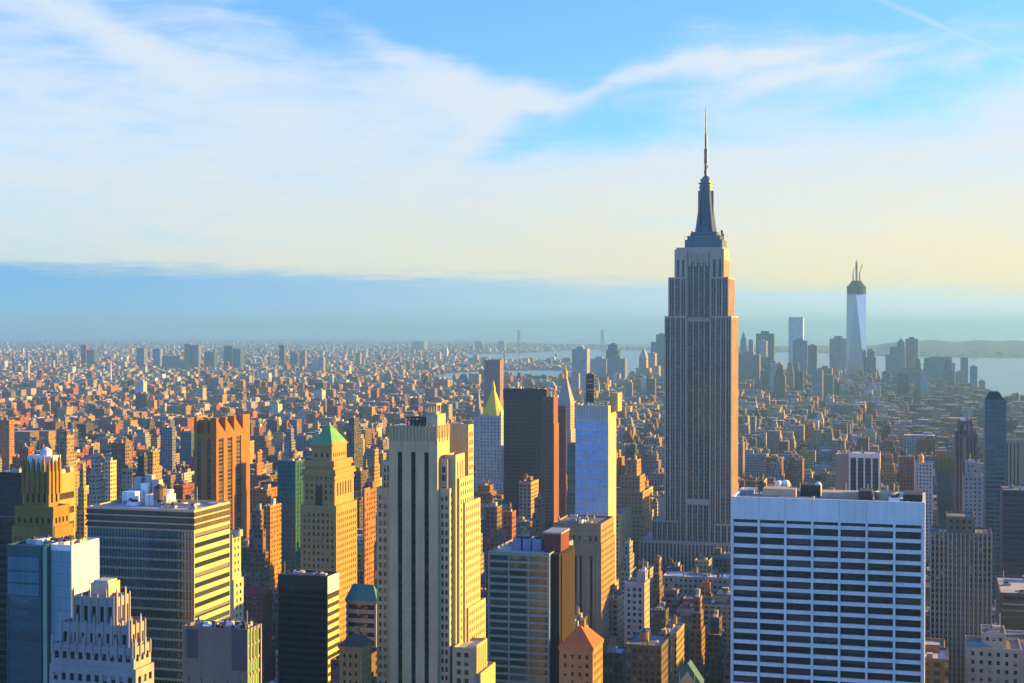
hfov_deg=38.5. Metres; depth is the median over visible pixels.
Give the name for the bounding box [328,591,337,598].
window
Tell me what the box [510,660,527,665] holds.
window
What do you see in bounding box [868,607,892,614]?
window
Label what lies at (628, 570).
loft building
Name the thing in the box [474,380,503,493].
gilded pyramid tower
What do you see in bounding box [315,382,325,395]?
apartment house
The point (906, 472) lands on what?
red brown tower
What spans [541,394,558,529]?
red granite tower
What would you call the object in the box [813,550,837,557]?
window
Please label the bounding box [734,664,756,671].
window
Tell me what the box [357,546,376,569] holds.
brick building
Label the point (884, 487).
stone building
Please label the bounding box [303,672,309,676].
window
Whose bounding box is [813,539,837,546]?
window
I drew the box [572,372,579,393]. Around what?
downtown building
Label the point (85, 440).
stone building
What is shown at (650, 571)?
stone building
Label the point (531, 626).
window
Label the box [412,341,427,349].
shore tower
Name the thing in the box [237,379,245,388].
housing tower
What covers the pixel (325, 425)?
brick building
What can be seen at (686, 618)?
stone building
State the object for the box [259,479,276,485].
brick building
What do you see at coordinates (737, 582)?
window
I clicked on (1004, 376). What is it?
harbour water
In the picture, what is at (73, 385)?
housing tower
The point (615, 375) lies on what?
downtown building
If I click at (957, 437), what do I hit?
window
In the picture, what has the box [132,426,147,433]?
apartment house
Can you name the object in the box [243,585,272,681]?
maroon roofed building
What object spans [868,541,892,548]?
window
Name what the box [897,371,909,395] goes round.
downtown building
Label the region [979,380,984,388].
waterfront tower
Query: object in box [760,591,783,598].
window
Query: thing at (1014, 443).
window
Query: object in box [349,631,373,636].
window
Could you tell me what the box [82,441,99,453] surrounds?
brick building
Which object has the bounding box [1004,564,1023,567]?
window
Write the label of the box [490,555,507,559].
window
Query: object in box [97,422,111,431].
brick building
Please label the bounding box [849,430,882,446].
stone building
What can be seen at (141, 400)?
apartment house
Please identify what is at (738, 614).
window
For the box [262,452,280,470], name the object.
brick building
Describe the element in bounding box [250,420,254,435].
brick building
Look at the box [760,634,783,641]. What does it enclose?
window
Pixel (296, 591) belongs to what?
window
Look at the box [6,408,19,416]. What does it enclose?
brick building
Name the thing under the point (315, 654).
window
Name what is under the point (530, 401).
window
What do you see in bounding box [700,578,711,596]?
brick building
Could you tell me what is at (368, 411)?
apartment house
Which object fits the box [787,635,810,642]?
window
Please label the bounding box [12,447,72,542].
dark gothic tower
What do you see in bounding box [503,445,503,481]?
stone wing
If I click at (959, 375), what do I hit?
downtown tower
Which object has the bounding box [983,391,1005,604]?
slim dark tower
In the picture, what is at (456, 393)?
city blocks
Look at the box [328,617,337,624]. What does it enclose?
window
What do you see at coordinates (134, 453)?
brick building
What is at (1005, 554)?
window
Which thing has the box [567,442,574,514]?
teal sliver tower
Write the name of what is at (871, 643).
window
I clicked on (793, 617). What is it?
window
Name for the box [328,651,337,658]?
window
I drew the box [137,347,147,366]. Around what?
shore tower
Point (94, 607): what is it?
window
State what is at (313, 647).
window
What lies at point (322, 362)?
shore tower
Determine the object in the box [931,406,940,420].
brick building
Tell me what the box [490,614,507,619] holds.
window
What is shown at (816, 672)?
window
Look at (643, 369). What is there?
downtown tower
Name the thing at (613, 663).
loft building
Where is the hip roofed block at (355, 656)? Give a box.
[337,626,372,682]
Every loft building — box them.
[68,420,78,428]
[92,431,110,440]
[246,503,268,587]
[263,498,280,590]
[272,635,277,680]
[294,433,311,450]
[363,481,375,587]
[486,496,501,590]
[503,501,515,542]
[519,473,538,517]
[530,493,546,537]
[575,605,586,623]
[603,635,624,682]
[609,584,623,646]
[621,538,635,592]
[625,439,639,460]
[650,602,669,632]
[652,555,663,606]
[659,629,671,682]
[689,588,705,682]
[704,610,726,682]
[717,587,730,597]
[738,436,751,449]
[750,413,756,433]
[829,403,840,414]
[1006,418,1017,436]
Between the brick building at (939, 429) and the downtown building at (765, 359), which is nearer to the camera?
the brick building at (939, 429)
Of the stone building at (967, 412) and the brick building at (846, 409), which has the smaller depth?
the stone building at (967, 412)
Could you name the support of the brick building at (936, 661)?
on the street ground at (945, 498)
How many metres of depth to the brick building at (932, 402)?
4192.16 m
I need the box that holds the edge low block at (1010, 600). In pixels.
[995,571,1023,630]
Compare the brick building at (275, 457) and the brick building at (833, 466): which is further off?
the brick building at (833, 466)
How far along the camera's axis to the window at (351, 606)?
723.83 m
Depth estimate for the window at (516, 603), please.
665.44 m
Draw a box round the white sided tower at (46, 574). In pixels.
[7,519,98,682]
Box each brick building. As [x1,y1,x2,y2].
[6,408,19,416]
[10,454,18,469]
[14,429,38,440]
[14,438,38,453]
[15,415,28,427]
[25,428,55,438]
[30,409,45,416]
[36,416,52,429]
[40,432,56,449]
[45,419,63,429]
[58,406,72,417]
[59,414,70,427]
[70,400,83,406]
[71,416,85,423]
[74,444,92,456]
[76,422,93,436]
[82,414,94,425]
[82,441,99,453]
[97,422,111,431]
[97,436,116,452]
[98,418,122,428]
[100,416,120,419]
[110,422,120,433]
[123,418,137,428]
[125,435,135,456]
[133,468,182,488]
[136,446,159,456]
[145,417,155,431]
[151,435,159,448]
[167,404,190,414]
[173,480,193,499]
[176,424,185,435]
[189,450,193,470]
[210,405,221,413]
[235,407,247,415]
[241,539,248,570]
[242,410,256,417]
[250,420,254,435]
[250,440,253,462]
[250,461,272,472]
[250,480,276,513]
[252,432,274,457]
[254,424,265,434]
[257,411,272,418]
[257,471,276,480]
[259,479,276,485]
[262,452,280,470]
[262,663,263,682]
[263,429,273,445]
[265,416,278,433]
[272,584,277,634]
[276,441,283,452]
[278,420,289,433]
[282,417,301,434]
[305,430,318,437]
[307,412,319,422]
[310,421,320,431]
[315,405,322,415]
[318,415,331,424]
[320,423,336,429]
[330,647,376,682]
[345,410,358,420]
[354,467,368,496]
[354,497,362,528]
[357,409,362,417]
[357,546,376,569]
[357,563,376,589]
[361,426,371,444]
[365,401,388,408]
[365,425,378,443]
[474,479,496,502]
[480,503,512,526]
[486,601,487,643]
[494,494,503,503]
[516,516,531,529]
[516,524,531,536]
[616,407,626,417]
[616,449,625,482]
[616,450,653,564]
[623,429,632,442]
[625,628,671,682]
[632,410,639,419]
[634,433,640,442]
[650,584,683,615]
[662,558,682,584]
[664,614,684,682]
[683,588,700,602]
[684,625,687,666]
[694,551,712,572]
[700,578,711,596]
[702,594,730,652]
[711,547,730,572]
[723,640,730,682]
[738,423,749,433]
[738,441,744,478]
[738,473,756,488]
[742,414,749,424]
[750,408,761,422]
[755,473,766,487]
[766,454,783,475]
[767,406,780,416]
[767,427,780,455]
[767,477,781,483]
[774,410,784,419]
[780,438,789,452]
[785,454,799,480]
[786,429,794,438]
[795,456,803,487]
[796,441,812,453]
[797,451,827,462]
[800,447,816,470]
[803,478,824,489]
[804,421,815,438]
[811,471,821,480]
[812,428,822,450]
[822,430,832,444]
[827,471,835,486]
[830,457,835,470]
[832,422,847,433]
[832,438,845,460]
[841,404,851,415]
[846,439,856,449]
[851,411,857,424]
[852,403,864,420]
[853,407,861,422]
[857,434,868,450]
[859,400,876,414]
[866,413,871,428]
[879,422,891,437]
[881,439,897,463]
[881,452,892,470]
[881,454,895,490]
[886,428,908,447]
[887,434,900,458]
[898,402,907,411]
[909,402,926,411]
[912,412,917,425]
[912,423,925,433]
[913,429,921,433]
[916,407,929,419]
[916,436,934,459]
[917,451,935,471]
[921,398,943,406]
[925,580,929,605]
[925,610,929,637]
[925,638,944,647]
[925,642,948,682]
[926,427,944,434]
[928,420,940,426]
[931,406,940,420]
[933,474,936,494]
[935,447,946,470]
[936,403,960,413]
[939,411,950,420]
[941,416,959,426]
[945,423,973,430]
[947,450,951,470]
[951,407,961,417]
[952,434,983,477]
[978,444,982,461]
[992,605,995,620]
[1009,404,1019,415]
[1011,400,1023,407]
[1015,431,1023,436]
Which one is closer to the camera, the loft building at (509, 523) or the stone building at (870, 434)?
the loft building at (509, 523)
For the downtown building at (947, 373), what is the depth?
5401.77 m
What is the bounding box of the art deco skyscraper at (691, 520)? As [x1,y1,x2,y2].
[639,112,737,570]
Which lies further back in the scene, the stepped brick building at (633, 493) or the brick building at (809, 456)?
the brick building at (809, 456)
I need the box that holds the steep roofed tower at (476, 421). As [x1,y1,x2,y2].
[474,387,481,463]
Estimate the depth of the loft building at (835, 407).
3916.67 m
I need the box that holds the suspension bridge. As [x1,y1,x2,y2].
[439,330,653,350]
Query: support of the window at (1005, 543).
in the skyscraper at (1011, 529)
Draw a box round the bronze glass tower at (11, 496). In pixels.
[0,466,22,682]
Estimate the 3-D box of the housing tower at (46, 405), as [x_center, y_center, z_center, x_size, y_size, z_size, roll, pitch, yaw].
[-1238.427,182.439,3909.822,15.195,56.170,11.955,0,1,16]
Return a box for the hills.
[596,340,1023,357]
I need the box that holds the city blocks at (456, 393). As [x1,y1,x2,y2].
[0,357,1023,682]
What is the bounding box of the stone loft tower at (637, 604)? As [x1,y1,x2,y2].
[624,558,649,646]
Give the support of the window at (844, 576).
in the travertine office tower at (827, 586)
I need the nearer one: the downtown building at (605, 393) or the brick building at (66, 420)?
the brick building at (66, 420)
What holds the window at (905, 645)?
in the travertine office tower at (827, 586)
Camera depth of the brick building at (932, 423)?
3338.25 m
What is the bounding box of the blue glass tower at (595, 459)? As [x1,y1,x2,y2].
[575,392,621,584]
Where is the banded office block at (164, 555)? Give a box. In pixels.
[86,474,229,682]
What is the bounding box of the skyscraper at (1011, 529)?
[1000,484,1023,575]
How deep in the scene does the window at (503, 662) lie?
668.04 m
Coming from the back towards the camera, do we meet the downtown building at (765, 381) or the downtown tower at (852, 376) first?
the downtown tower at (852, 376)
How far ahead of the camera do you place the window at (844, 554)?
569.04 m
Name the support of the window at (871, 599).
in the travertine office tower at (827, 586)
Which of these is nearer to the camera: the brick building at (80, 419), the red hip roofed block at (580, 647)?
the red hip roofed block at (580, 647)
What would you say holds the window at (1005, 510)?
in the skyscraper at (1011, 529)
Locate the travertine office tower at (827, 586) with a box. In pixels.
[731,480,924,682]
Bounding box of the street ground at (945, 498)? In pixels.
[812,395,983,525]
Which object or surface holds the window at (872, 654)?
in the travertine office tower at (827, 586)
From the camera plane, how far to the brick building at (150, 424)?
3044.57 m
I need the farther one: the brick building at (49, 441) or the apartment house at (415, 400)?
the apartment house at (415, 400)
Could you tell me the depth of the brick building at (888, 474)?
1964.77 m
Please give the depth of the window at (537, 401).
1503.99 m
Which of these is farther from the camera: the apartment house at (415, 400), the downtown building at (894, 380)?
the downtown building at (894, 380)
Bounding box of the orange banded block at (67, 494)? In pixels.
[60,466,74,537]
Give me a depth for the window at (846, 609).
569.32 m
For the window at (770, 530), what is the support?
in the travertine office tower at (827, 586)
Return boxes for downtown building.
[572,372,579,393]
[596,377,599,392]
[602,390,609,399]
[613,373,620,382]
[616,377,624,387]
[623,379,631,390]
[626,380,632,396]
[761,356,772,368]
[762,370,768,392]
[770,362,781,391]
[774,363,785,397]
[786,361,793,390]
[792,361,798,371]
[794,370,803,390]
[812,369,822,403]
[823,374,833,402]
[869,381,874,389]
[891,376,896,383]
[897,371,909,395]
[915,358,920,370]
[920,371,927,401]
[934,379,945,395]
[943,358,951,385]
[960,357,967,381]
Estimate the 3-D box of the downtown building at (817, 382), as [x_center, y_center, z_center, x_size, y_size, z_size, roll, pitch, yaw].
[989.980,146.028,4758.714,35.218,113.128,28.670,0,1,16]
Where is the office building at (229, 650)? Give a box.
[183,611,261,682]
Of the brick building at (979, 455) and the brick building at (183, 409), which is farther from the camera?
the brick building at (183, 409)
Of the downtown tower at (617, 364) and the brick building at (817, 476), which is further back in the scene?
the downtown tower at (617, 364)
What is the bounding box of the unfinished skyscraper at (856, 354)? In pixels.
[846,260,866,371]
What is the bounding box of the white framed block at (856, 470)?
[836,449,880,490]
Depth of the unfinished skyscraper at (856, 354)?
6294.24 m
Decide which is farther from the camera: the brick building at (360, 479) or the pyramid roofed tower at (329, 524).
the brick building at (360, 479)
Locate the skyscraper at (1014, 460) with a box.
[1006,437,1023,484]
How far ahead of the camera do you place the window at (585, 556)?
941.86 m
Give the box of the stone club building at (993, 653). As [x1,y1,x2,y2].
[965,614,1021,682]
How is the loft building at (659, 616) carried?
on the street ground at (945, 498)
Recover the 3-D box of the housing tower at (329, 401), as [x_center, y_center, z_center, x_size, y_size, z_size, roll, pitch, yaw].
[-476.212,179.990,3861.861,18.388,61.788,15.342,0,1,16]
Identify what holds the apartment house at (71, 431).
on the street ground at (945, 498)
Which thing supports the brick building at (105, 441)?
on the street ground at (945, 498)
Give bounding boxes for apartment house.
[2,390,15,398]
[3,400,15,408]
[59,395,70,401]
[60,429,77,441]
[114,408,125,415]
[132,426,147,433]
[135,380,146,393]
[136,393,149,409]
[147,398,156,409]
[154,419,160,427]
[175,415,194,430]
[193,386,205,399]
[208,396,212,403]
[213,393,226,403]
[218,387,226,393]
[231,401,245,407]
[250,387,258,397]
[270,402,281,413]
[280,412,294,419]
[305,409,316,422]
[314,388,324,399]
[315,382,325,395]
[326,388,335,396]
[328,404,340,419]
[359,419,369,427]
[363,404,374,422]
[371,388,378,401]
[411,396,420,404]
[425,387,436,401]
[430,398,444,406]
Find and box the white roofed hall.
[663,565,730,596]
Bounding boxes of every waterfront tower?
[970,365,976,386]
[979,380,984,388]
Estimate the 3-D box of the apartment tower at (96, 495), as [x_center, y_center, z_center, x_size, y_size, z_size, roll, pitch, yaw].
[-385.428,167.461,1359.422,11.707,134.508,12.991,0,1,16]
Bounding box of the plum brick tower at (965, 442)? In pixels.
[954,417,977,510]
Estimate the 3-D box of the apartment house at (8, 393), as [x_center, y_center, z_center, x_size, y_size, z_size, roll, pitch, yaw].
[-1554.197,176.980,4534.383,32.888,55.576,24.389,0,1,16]
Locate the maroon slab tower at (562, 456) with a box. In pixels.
[558,406,565,517]
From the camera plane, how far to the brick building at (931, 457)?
2026.05 m
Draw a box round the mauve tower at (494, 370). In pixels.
[484,360,503,410]
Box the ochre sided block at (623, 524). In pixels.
[616,506,630,592]
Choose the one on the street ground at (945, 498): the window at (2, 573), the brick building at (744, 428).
the brick building at (744, 428)
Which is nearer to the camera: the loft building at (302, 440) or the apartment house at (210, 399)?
the loft building at (302, 440)
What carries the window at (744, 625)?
in the travertine office tower at (827, 586)
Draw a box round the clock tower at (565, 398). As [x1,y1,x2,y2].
[558,365,574,470]
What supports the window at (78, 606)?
in the gothic stepped block at (102, 636)
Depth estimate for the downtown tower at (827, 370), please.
5403.84 m
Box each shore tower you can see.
[52,352,57,365]
[69,350,73,363]
[81,344,88,363]
[87,349,97,364]
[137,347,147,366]
[153,348,162,366]
[162,355,187,369]
[185,343,192,364]
[193,344,200,363]
[204,351,217,366]
[224,345,234,367]
[233,348,243,367]
[279,344,285,366]
[290,351,297,365]
[300,351,306,366]
[312,359,318,370]
[319,356,324,370]
[355,352,361,365]
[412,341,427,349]
[424,361,429,370]
[436,351,440,358]
[443,349,447,356]
[475,341,483,351]
[497,341,505,351]
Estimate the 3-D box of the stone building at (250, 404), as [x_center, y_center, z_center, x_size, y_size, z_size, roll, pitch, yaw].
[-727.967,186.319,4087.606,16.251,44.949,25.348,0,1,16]
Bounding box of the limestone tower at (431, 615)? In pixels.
[377,403,494,682]
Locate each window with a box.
[0,476,20,481]
[0,484,20,489]
[0,492,20,497]
[0,500,20,504]
[0,508,14,512]
[0,516,14,520]
[0,524,13,528]
[0,532,11,536]
[0,540,11,544]
[0,548,6,552]
[0,571,6,575]
[0,579,6,583]
[0,587,6,591]
[0,595,6,599]
[0,603,6,607]
[0,611,6,615]
[0,619,6,623]
[0,627,6,631]
[0,635,6,639]
[0,642,6,647]
[0,650,6,654]
[0,658,6,662]
[0,666,6,670]
[0,674,6,678]
[60,491,72,499]
[77,605,79,620]
[85,606,87,620]
[93,606,95,621]
[101,607,103,621]
[109,607,111,622]
[249,628,258,642]
[249,643,258,657]
[249,658,256,672]
[249,673,256,682]
[279,462,280,502]
[282,463,283,571]
[285,463,287,570]
[287,616,293,620]
[287,623,293,627]
[287,630,293,634]
[289,463,290,569]
[292,463,293,568]
[295,589,301,593]
[295,596,301,600]
[295,603,301,607]
[295,637,301,641]
[295,644,301,648]
[295,651,301,655]
[298,462,298,568]
[301,462,301,501]
[303,617,309,621]
[303,624,309,628]
[303,631,309,635]
[303,665,309,669]
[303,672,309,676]
[311,590,317,594]
[311,597,317,601]
[311,638,317,642]
[311,645,317,649]
[311,652,317,656]
[315,486,321,504]
[319,611,325,615]
[319,618,325,622]
[319,625,325,629]
[319,666,325,670]
[319,673,325,677]
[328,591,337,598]
[328,600,337,607]
[328,608,337,615]
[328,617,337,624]
[328,625,337,632]
[328,634,337,641]
[328,642,337,649]
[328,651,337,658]
[349,604,373,609]
[349,613,373,618]
[349,622,373,627]
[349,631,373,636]
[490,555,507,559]
[490,562,507,567]
[490,570,507,574]
[490,577,507,582]
[490,585,507,589]
[490,592,507,597]
[490,599,507,604]
[490,607,507,612]
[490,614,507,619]
[490,622,507,627]
[490,629,507,634]
[490,637,507,642]
[490,644,507,649]
[490,652,507,656]
[490,659,507,664]
[495,667,507,671]
[495,674,507,679]
[505,400,505,503]
[507,400,507,502]
[509,400,510,501]
[510,556,527,560]
[510,563,527,568]
[510,571,527,575]
[510,578,527,583]
[510,586,527,590]
[510,593,527,598]
[510,601,527,605]
[510,608,527,613]
[510,616,527,620]
[510,623,527,628]
[510,630,527,635]
[510,638,527,643]
[510,645,527,650]
[510,653,527,658]
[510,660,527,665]
[510,668,527,673]
[510,675,527,680]
[512,400,512,503]
[514,400,514,509]
[516,400,517,517]
[519,400,519,480]
[521,400,521,480]
[523,400,523,479]
[525,400,526,472]
[528,400,528,475]
[529,556,546,561]
[529,564,546,569]
[529,571,546,576]
[529,579,546,584]
[529,587,546,591]
[529,594,546,599]
[529,602,546,606]
[529,609,546,614]
[529,617,546,621]
[529,624,546,629]
[529,632,546,636]
[529,639,546,644]
[529,647,546,651]
[529,654,546,659]
[529,662,546,667]
[529,669,546,674]
[529,677,546,682]
[530,401,530,475]
[532,401,532,475]
[534,401,535,478]
[537,401,537,478]
[539,401,539,492]
[541,401,542,423]
[575,555,576,605]
[580,556,581,612]
[585,556,586,614]
[590,556,591,628]
[595,556,597,633]
[734,526,757,532]
[734,536,757,543]
[734,547,756,553]
[734,558,756,564]
[734,568,756,575]
[734,579,756,586]
[734,590,756,596]
[734,600,756,607]
[734,611,756,618]
[734,622,756,628]
[734,632,756,639]
[734,643,756,650]
[734,654,756,660]
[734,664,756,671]
[734,675,756,682]
[760,527,783,533]
[760,537,783,544]
[760,548,783,555]
[760,559,783,565]
[760,569,783,576]
[760,580,783,587]
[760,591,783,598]
[760,602,783,608]
[760,612,783,619]
[760,623,783,630]
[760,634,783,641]
[760,644,783,651]
[760,655,783,662]
[760,666,783,673]
[760,677,783,682]
[786,646,810,653]
[786,657,810,664]
[786,667,810,675]
[787,528,810,534]
[787,538,810,545]
[787,549,810,556]
[787,560,810,567]
[787,571,810,577]
[787,581,810,588]
[787,592,810,599]
[787,603,810,610]
[787,614,810,621]
[787,624,810,631]
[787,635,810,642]
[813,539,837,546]
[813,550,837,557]
[813,561,837,568]
[813,572,837,579]
[813,583,837,589]
[813,593,837,600]
[813,604,837,611]
[813,615,837,622]
[813,626,837,633]
[813,637,837,644]
[813,648,837,655]
[813,658,837,665]
[813,669,837,676]
[814,529,837,535]
[840,584,864,591]
[840,595,864,602]
[840,606,864,613]
[840,616,864,623]
[840,627,864,634]
[840,638,864,645]
[840,649,864,656]
[840,660,864,667]
[840,671,864,678]
[841,529,864,536]
[841,540,864,547]
[841,551,864,558]
[841,562,864,569]
[841,573,864,580]
[868,530,892,537]
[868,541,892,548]
[868,552,892,559]
[868,563,892,570]
[868,574,892,581]
[868,585,892,592]
[868,596,892,603]
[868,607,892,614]
[868,618,892,625]
[868,629,892,636]
[868,640,892,647]
[868,651,892,658]
[868,662,892,669]
[868,673,892,680]
[895,564,920,571]
[895,575,920,582]
[895,586,920,593]
[895,597,920,604]
[895,608,920,615]
[895,619,920,626]
[895,630,920,637]
[895,641,920,649]
[895,652,920,660]
[895,663,920,671]
[895,674,920,682]
[896,532,920,538]
[896,543,920,549]
[896,554,920,560]
[957,437,957,510]
[960,437,961,510]
[964,437,964,472]
[967,437,968,459]
[1002,596,1023,599]
[1002,603,1023,606]
[1002,610,1023,613]
[1002,616,1023,620]
[1002,623,1023,626]
[1004,493,1023,496]
[1004,498,1023,501]
[1004,504,1023,507]
[1004,509,1023,512]
[1004,515,1023,517]
[1004,520,1023,523]
[1004,526,1023,528]
[1004,531,1023,534]
[1004,536,1023,539]
[1004,542,1023,545]
[1004,547,1023,550]
[1004,553,1023,556]
[1004,558,1023,561]
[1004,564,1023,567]
[1004,569,1023,572]
[1006,443,1007,483]
[1010,443,1010,483]
[1014,443,1014,483]
[1017,443,1018,484]
[1021,443,1021,484]
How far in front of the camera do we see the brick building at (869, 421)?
3304.68 m
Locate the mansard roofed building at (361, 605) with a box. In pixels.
[345,584,376,646]
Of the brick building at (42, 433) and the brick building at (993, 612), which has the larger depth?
the brick building at (42, 433)
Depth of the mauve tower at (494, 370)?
3207.65 m
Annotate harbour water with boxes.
[0,339,1023,399]
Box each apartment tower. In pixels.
[0,417,13,470]
[19,443,32,470]
[34,443,43,454]
[57,431,78,532]
[76,463,86,537]
[87,449,104,505]
[105,457,116,501]
[111,437,132,499]
[120,465,133,498]
[136,452,148,476]
[147,448,163,485]
[160,425,175,470]
[180,429,193,464]
[253,449,262,486]
[282,422,296,458]
[346,415,362,468]
[369,447,380,513]
[930,511,991,682]
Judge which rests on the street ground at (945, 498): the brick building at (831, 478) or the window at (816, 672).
the brick building at (831, 478)
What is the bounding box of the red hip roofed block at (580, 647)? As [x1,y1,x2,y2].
[558,619,603,682]
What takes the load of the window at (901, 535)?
in the travertine office tower at (827, 586)
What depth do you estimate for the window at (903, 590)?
563.51 m
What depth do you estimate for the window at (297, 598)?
705.60 m
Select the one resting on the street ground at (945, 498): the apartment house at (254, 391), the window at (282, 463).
the apartment house at (254, 391)
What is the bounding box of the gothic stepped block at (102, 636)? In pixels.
[49,577,153,682]
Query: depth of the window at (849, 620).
569.32 m
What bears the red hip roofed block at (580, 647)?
on the street ground at (945, 498)
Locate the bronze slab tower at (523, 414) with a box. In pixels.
[503,384,547,517]
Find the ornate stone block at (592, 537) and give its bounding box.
[553,512,614,650]
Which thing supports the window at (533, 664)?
in the teal banded block at (531, 604)
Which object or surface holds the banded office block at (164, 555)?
on the street ground at (945, 498)
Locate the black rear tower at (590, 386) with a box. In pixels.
[586,373,595,403]
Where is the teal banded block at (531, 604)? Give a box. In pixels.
[488,527,574,682]
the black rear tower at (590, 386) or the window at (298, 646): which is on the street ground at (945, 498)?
the black rear tower at (590, 386)
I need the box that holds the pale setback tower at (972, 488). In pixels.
[962,459,982,526]
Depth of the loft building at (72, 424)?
3039.88 m
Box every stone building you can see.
[27,418,35,429]
[73,427,83,438]
[79,436,90,444]
[101,452,110,468]
[102,401,114,407]
[114,427,131,441]
[120,400,128,408]
[133,430,150,448]
[149,414,174,420]
[159,403,168,413]
[174,467,193,481]
[196,402,209,411]
[246,400,254,408]
[261,432,285,443]
[276,650,277,676]
[295,408,308,418]
[311,428,321,449]
[357,528,362,543]
[484,542,502,587]
[624,415,633,426]
[641,561,652,607]
[677,602,693,617]
[677,613,691,660]
[738,400,756,408]
[745,449,768,478]
[760,431,766,446]
[766,457,783,479]
[770,419,778,429]
[782,437,795,451]
[784,419,790,427]
[792,422,804,446]
[804,469,812,480]
[815,461,830,470]
[816,411,823,427]
[819,442,831,450]
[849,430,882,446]
[851,433,861,450]
[855,428,875,444]
[869,443,878,450]
[875,403,884,412]
[877,414,889,420]
[881,483,887,489]
[904,432,934,458]
[919,418,927,425]
[963,406,975,418]
[1005,630,1023,682]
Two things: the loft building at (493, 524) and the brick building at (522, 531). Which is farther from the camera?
the brick building at (522, 531)
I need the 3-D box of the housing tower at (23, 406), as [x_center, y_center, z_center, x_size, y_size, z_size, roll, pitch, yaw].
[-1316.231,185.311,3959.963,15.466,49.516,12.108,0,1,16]
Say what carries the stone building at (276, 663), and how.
on the street ground at (945, 498)
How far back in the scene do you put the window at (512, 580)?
665.44 m
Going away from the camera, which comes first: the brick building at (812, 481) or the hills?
the brick building at (812, 481)
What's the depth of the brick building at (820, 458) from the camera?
2353.00 m
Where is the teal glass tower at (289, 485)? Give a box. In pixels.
[277,450,304,572]
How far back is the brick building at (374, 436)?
2693.24 m
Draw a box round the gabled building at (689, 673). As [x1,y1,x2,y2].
[673,660,703,682]
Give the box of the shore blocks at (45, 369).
[0,340,1021,386]
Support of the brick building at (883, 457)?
on the street ground at (945, 498)
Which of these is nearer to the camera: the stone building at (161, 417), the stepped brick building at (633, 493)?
the stepped brick building at (633, 493)
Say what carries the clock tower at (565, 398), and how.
on the street ground at (945, 498)
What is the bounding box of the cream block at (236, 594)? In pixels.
[230,517,243,621]
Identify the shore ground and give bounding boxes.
[0,339,568,387]
[452,339,561,353]
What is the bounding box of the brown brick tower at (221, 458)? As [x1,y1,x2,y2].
[194,413,249,542]
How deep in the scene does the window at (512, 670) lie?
665.76 m
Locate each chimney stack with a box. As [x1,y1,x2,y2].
[24,361,25,380]
[109,361,111,381]
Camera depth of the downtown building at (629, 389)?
4742.13 m
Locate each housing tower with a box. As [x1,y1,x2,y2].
[6,403,13,408]
[20,401,27,413]
[36,397,41,403]
[43,399,50,412]
[50,395,57,403]
[55,400,61,409]
[62,400,69,406]
[69,382,77,387]
[92,406,109,418]
[208,377,222,390]
[223,381,229,386]
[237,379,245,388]
[254,378,261,389]
[261,381,266,386]
[268,381,275,390]
[296,402,307,407]
[299,382,304,388]
[321,399,326,414]
[327,398,334,411]
[335,402,342,413]
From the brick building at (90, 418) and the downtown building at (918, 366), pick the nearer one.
the brick building at (90, 418)
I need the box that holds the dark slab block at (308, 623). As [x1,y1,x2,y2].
[278,561,338,682]
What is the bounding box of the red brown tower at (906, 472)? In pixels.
[899,454,913,491]
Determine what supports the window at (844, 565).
in the travertine office tower at (827, 586)
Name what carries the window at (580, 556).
in the ornate stone block at (592, 537)
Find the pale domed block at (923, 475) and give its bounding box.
[915,453,932,555]
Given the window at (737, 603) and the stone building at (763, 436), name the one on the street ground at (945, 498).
the stone building at (763, 436)
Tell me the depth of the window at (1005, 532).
1022.38 m
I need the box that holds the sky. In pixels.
[0,0,1023,339]
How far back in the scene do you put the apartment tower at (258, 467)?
1707.79 m
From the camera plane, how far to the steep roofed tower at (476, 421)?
2303.84 m
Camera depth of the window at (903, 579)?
563.51 m
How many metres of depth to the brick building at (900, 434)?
2629.15 m
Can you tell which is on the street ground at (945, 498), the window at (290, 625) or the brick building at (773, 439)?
the brick building at (773, 439)
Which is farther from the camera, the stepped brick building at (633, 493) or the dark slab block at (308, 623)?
the stepped brick building at (633, 493)
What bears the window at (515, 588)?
in the teal banded block at (531, 604)
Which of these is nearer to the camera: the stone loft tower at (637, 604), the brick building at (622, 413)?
the stone loft tower at (637, 604)
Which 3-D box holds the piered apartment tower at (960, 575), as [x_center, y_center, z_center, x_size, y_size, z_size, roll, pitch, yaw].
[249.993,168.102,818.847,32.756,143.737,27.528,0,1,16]
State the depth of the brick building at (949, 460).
2525.23 m
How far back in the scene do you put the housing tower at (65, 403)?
3904.90 m
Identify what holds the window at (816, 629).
in the travertine office tower at (827, 586)
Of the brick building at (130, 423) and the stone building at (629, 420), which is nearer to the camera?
the brick building at (130, 423)
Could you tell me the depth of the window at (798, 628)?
574.91 m
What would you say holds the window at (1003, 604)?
in the edge low block at (1010, 600)
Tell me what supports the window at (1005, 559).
in the skyscraper at (1011, 529)
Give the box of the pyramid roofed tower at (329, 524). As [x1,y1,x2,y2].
[301,422,356,643]
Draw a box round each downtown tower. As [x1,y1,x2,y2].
[572,347,589,389]
[590,357,606,377]
[606,343,620,358]
[607,356,626,382]
[636,347,651,376]
[641,377,645,387]
[648,352,660,375]
[651,333,664,372]
[738,331,745,353]
[738,351,760,386]
[748,339,753,350]
[756,331,774,360]
[758,340,766,359]
[760,361,786,381]
[788,317,803,361]
[793,338,807,370]
[808,344,817,372]
[810,366,838,394]
[829,336,845,368]
[846,373,859,380]
[865,348,875,371]
[882,371,889,383]
[885,339,904,376]
[898,368,920,389]
[905,337,917,370]
[923,356,954,384]
[955,370,964,384]
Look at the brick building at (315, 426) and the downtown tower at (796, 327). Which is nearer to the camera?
the brick building at (315, 426)

